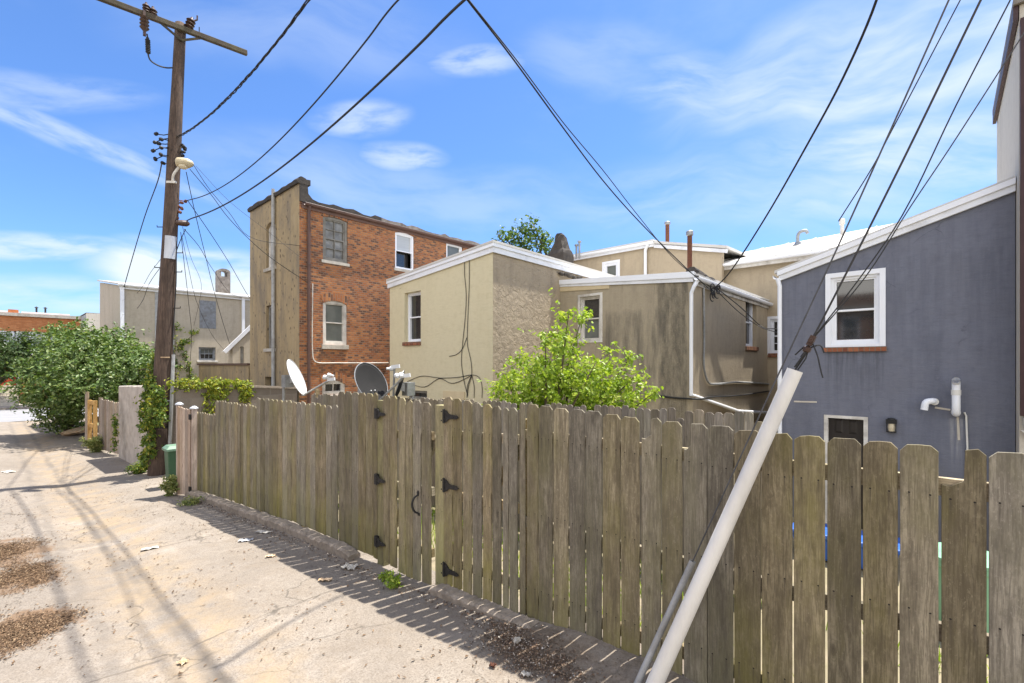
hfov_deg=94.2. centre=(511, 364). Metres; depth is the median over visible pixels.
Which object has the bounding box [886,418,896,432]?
wall lantern
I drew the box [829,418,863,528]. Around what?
door
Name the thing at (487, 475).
fence gate
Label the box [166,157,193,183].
street lamp
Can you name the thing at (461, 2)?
overhead wire
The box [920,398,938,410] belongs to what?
flue pipe
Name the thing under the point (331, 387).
window
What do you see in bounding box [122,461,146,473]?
weed
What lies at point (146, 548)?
litter
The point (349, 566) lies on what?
litter
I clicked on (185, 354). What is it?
vine
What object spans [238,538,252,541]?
litter
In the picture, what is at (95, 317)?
row house
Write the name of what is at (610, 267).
window
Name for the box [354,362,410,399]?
satellite dish
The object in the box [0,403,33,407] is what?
pavement
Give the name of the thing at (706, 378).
wall cable
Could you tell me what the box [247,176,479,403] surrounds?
house
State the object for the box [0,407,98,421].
street
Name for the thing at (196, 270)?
drop wire
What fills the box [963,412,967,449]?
drain pipe
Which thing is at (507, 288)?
house
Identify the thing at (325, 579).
litter
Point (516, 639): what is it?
litter
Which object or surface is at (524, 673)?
litter
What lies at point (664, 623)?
guy guard
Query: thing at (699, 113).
sky
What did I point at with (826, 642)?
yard
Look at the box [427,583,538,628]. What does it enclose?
kerb block
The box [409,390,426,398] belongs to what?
window
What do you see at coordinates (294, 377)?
satellite dish
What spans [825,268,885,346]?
window
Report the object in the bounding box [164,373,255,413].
vine
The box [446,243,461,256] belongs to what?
window
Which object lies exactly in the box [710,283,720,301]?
wire splice
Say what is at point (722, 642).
picket fence
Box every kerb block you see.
[185,490,360,560]
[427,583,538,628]
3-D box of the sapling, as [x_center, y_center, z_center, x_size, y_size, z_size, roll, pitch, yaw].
[0.986,0.703,8.932,3.426,4.196,2.172,0,0,1]
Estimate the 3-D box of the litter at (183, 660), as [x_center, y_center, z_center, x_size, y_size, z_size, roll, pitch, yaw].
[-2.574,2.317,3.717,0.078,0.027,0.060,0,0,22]
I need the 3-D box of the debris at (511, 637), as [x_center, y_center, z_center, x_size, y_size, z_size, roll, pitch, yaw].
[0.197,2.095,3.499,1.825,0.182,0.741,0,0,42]
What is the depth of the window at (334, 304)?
14.28 m
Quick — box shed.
[222,325,249,362]
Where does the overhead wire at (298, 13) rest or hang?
attached to the utility pole
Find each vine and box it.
[109,413,119,453]
[133,351,170,468]
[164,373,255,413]
[174,322,198,383]
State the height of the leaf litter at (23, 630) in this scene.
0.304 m
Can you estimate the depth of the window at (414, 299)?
13.39 m
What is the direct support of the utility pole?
on the alley
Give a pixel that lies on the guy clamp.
(806, 349)
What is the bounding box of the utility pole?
[97,0,247,475]
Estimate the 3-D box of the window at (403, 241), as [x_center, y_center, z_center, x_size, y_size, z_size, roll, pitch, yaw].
[-3.712,-3.900,16.160,0.322,1.551,0.883,0,0,42]
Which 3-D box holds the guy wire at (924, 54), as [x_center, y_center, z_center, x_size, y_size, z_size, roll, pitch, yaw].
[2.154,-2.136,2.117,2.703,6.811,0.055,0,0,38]
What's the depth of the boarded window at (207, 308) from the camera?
21.62 m
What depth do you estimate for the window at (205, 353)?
21.69 m
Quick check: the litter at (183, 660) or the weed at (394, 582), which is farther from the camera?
the weed at (394, 582)
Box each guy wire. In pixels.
[692,0,949,561]
[794,0,981,369]
[815,0,1010,335]
[816,33,1023,335]
[838,0,960,220]
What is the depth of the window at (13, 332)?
32.76 m
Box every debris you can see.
[194,501,510,633]
[459,613,628,682]
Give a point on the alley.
(164, 632)
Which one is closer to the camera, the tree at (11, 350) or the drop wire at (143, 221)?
the drop wire at (143, 221)
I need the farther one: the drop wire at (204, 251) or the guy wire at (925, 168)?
the drop wire at (204, 251)
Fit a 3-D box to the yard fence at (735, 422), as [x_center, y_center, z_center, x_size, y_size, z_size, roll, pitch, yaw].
[-1.129,1.754,8.564,10.604,2.492,0.161,0,0,42]
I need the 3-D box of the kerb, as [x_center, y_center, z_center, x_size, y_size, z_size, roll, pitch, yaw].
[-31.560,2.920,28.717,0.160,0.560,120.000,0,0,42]
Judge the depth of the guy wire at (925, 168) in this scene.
2.32 m
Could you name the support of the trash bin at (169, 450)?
on the alley
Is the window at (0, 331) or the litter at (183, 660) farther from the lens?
the window at (0, 331)
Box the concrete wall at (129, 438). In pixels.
[119,385,146,464]
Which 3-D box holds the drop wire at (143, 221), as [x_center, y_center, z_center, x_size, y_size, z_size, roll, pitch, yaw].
[-12.081,-4.129,15.523,0.199,1.962,10.664,0,0,-43]
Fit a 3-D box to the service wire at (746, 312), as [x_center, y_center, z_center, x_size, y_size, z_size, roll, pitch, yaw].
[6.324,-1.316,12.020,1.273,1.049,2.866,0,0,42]
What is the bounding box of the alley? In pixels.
[0,419,694,682]
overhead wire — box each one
[177,0,309,136]
[185,0,398,200]
[187,0,465,220]
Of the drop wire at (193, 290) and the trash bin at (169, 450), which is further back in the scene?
the drop wire at (193, 290)
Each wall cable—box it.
[407,260,481,396]
[658,390,768,399]
[703,283,768,384]
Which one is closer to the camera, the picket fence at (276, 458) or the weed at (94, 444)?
the picket fence at (276, 458)
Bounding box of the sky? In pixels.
[0,0,1012,315]
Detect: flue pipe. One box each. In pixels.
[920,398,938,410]
[951,377,960,416]
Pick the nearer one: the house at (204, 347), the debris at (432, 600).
the debris at (432, 600)
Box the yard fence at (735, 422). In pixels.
[311,389,776,598]
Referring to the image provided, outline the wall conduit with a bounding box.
[312,283,388,363]
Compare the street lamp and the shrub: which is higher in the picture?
the street lamp
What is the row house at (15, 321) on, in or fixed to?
on the ground
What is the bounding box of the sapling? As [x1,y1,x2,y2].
[477,288,663,411]
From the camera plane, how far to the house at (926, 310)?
7.63 m
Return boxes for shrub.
[0,316,177,438]
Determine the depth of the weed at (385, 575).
5.05 m
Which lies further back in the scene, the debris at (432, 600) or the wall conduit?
the wall conduit
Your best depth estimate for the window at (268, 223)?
15.06 m
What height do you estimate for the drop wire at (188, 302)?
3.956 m
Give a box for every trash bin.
[162,444,175,481]
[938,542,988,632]
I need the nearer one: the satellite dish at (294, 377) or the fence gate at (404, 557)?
the fence gate at (404, 557)
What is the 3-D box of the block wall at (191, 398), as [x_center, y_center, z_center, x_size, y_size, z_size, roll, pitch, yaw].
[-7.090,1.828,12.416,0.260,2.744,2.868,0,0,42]
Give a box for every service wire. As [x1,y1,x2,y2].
[467,0,708,288]
[468,0,709,286]
[713,0,877,288]
[718,292,776,332]
[720,290,776,328]
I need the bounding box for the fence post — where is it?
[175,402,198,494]
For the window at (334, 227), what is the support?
in the house at (352, 248)
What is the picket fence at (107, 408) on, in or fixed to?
on the alley
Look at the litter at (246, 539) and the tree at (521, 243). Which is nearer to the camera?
the litter at (246, 539)
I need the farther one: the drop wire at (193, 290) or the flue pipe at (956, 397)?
the drop wire at (193, 290)
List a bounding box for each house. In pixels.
[0,306,80,402]
[81,313,99,398]
[97,268,249,401]
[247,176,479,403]
[386,221,749,405]
[559,230,772,429]
[723,218,890,433]
[773,176,1015,550]
[992,0,1023,453]
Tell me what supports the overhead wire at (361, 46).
attached to the utility pole
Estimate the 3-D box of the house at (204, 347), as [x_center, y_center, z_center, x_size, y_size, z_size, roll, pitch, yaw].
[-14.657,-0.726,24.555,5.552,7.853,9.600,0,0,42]
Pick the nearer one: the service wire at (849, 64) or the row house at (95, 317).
the service wire at (849, 64)
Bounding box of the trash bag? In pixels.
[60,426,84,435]
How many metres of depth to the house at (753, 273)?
15.10 m
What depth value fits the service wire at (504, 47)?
6.76 m
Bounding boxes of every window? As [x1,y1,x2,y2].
[0,331,17,341]
[12,331,32,354]
[197,347,217,361]
[199,300,215,328]
[263,217,275,272]
[263,306,275,351]
[320,372,346,395]
[321,213,349,266]
[321,293,348,348]
[394,231,414,271]
[408,292,420,341]
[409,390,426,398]
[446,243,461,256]
[578,292,602,342]
[602,259,619,275]
[745,302,758,350]
[767,316,776,356]
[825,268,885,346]
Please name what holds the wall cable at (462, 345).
attached to the house at (507, 288)
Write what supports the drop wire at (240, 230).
attached to the house at (352, 248)
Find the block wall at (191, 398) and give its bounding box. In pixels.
[173,384,296,443]
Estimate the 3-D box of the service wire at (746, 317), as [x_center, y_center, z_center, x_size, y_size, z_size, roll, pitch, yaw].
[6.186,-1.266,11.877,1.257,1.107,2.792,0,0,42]
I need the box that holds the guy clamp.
[794,335,824,377]
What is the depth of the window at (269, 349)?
15.08 m
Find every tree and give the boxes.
[0,327,70,385]
[491,214,554,254]
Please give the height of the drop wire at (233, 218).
1.723 m
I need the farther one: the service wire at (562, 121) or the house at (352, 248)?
the house at (352, 248)
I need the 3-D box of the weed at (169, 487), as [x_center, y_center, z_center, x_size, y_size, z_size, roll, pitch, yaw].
[-6.769,2.411,9.459,0.396,0.468,0.332,0,0,6]
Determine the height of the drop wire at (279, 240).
2.750 m
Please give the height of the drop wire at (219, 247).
2.463 m
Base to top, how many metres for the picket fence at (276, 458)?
2.459 m
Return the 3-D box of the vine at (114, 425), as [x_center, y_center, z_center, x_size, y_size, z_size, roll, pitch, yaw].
[-11.915,2.019,14.264,0.224,1.365,3.314,0,0,-40]
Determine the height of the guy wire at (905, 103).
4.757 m
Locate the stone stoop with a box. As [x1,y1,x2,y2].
[0,386,18,405]
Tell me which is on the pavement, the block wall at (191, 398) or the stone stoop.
the stone stoop
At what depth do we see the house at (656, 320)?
11.59 m
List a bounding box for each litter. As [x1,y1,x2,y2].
[0,523,95,660]
[2,476,562,682]
[140,546,158,550]
[176,657,188,664]
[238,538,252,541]
[256,530,270,532]
[318,577,331,580]
[340,562,357,569]
[513,636,520,643]
[520,670,530,676]
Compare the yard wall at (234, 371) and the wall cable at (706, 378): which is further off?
the yard wall at (234, 371)
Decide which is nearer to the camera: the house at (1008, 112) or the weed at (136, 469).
the house at (1008, 112)
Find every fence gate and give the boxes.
[374,395,434,584]
[441,397,525,612]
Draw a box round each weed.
[78,435,103,452]
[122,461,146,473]
[158,474,179,495]
[177,495,203,506]
[377,569,391,581]
[383,570,403,589]
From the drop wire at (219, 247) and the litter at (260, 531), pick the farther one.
the drop wire at (219, 247)
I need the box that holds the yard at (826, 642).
[338,485,988,682]
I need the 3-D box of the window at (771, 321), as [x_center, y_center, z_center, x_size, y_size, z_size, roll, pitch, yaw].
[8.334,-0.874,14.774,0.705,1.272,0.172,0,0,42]
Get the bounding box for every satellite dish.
[281,359,334,400]
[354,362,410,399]
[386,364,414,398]
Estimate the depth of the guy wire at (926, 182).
2.41 m
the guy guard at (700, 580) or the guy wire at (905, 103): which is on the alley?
the guy guard at (700, 580)
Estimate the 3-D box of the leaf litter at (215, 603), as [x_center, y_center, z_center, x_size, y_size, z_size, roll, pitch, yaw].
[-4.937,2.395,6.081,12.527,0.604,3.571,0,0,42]
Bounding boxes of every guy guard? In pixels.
[634,559,695,682]
[645,368,802,682]
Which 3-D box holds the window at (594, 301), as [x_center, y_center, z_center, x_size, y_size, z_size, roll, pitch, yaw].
[2.066,-1.208,12.392,0.745,1.268,0.152,0,0,42]
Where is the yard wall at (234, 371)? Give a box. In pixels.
[197,363,249,383]
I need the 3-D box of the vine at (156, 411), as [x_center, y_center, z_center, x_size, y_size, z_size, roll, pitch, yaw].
[-8.658,1.161,11.427,1.865,3.012,0.637,0,0,42]
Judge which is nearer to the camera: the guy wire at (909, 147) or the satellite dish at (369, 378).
the guy wire at (909, 147)
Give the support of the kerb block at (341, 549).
on the alley
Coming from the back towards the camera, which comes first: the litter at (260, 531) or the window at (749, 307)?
the window at (749, 307)
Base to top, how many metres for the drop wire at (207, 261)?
0.507 m
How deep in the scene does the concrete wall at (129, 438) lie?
12.91 m
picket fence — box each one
[85,392,118,453]
[197,391,388,565]
[435,403,1023,682]
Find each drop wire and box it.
[124,164,161,286]
[180,232,191,379]
[182,227,201,323]
[182,238,219,344]
[184,229,241,297]
[186,172,229,343]
[188,201,249,297]
[190,169,305,281]
[194,166,298,245]
[196,166,388,290]
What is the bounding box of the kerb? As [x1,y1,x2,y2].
[0,407,32,409]
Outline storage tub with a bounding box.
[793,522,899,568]
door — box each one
[240,347,242,362]
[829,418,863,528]
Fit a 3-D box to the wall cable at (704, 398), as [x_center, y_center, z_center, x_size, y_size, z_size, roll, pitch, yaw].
[5.872,0.767,13.110,1.138,0.166,6.502,0,0,42]

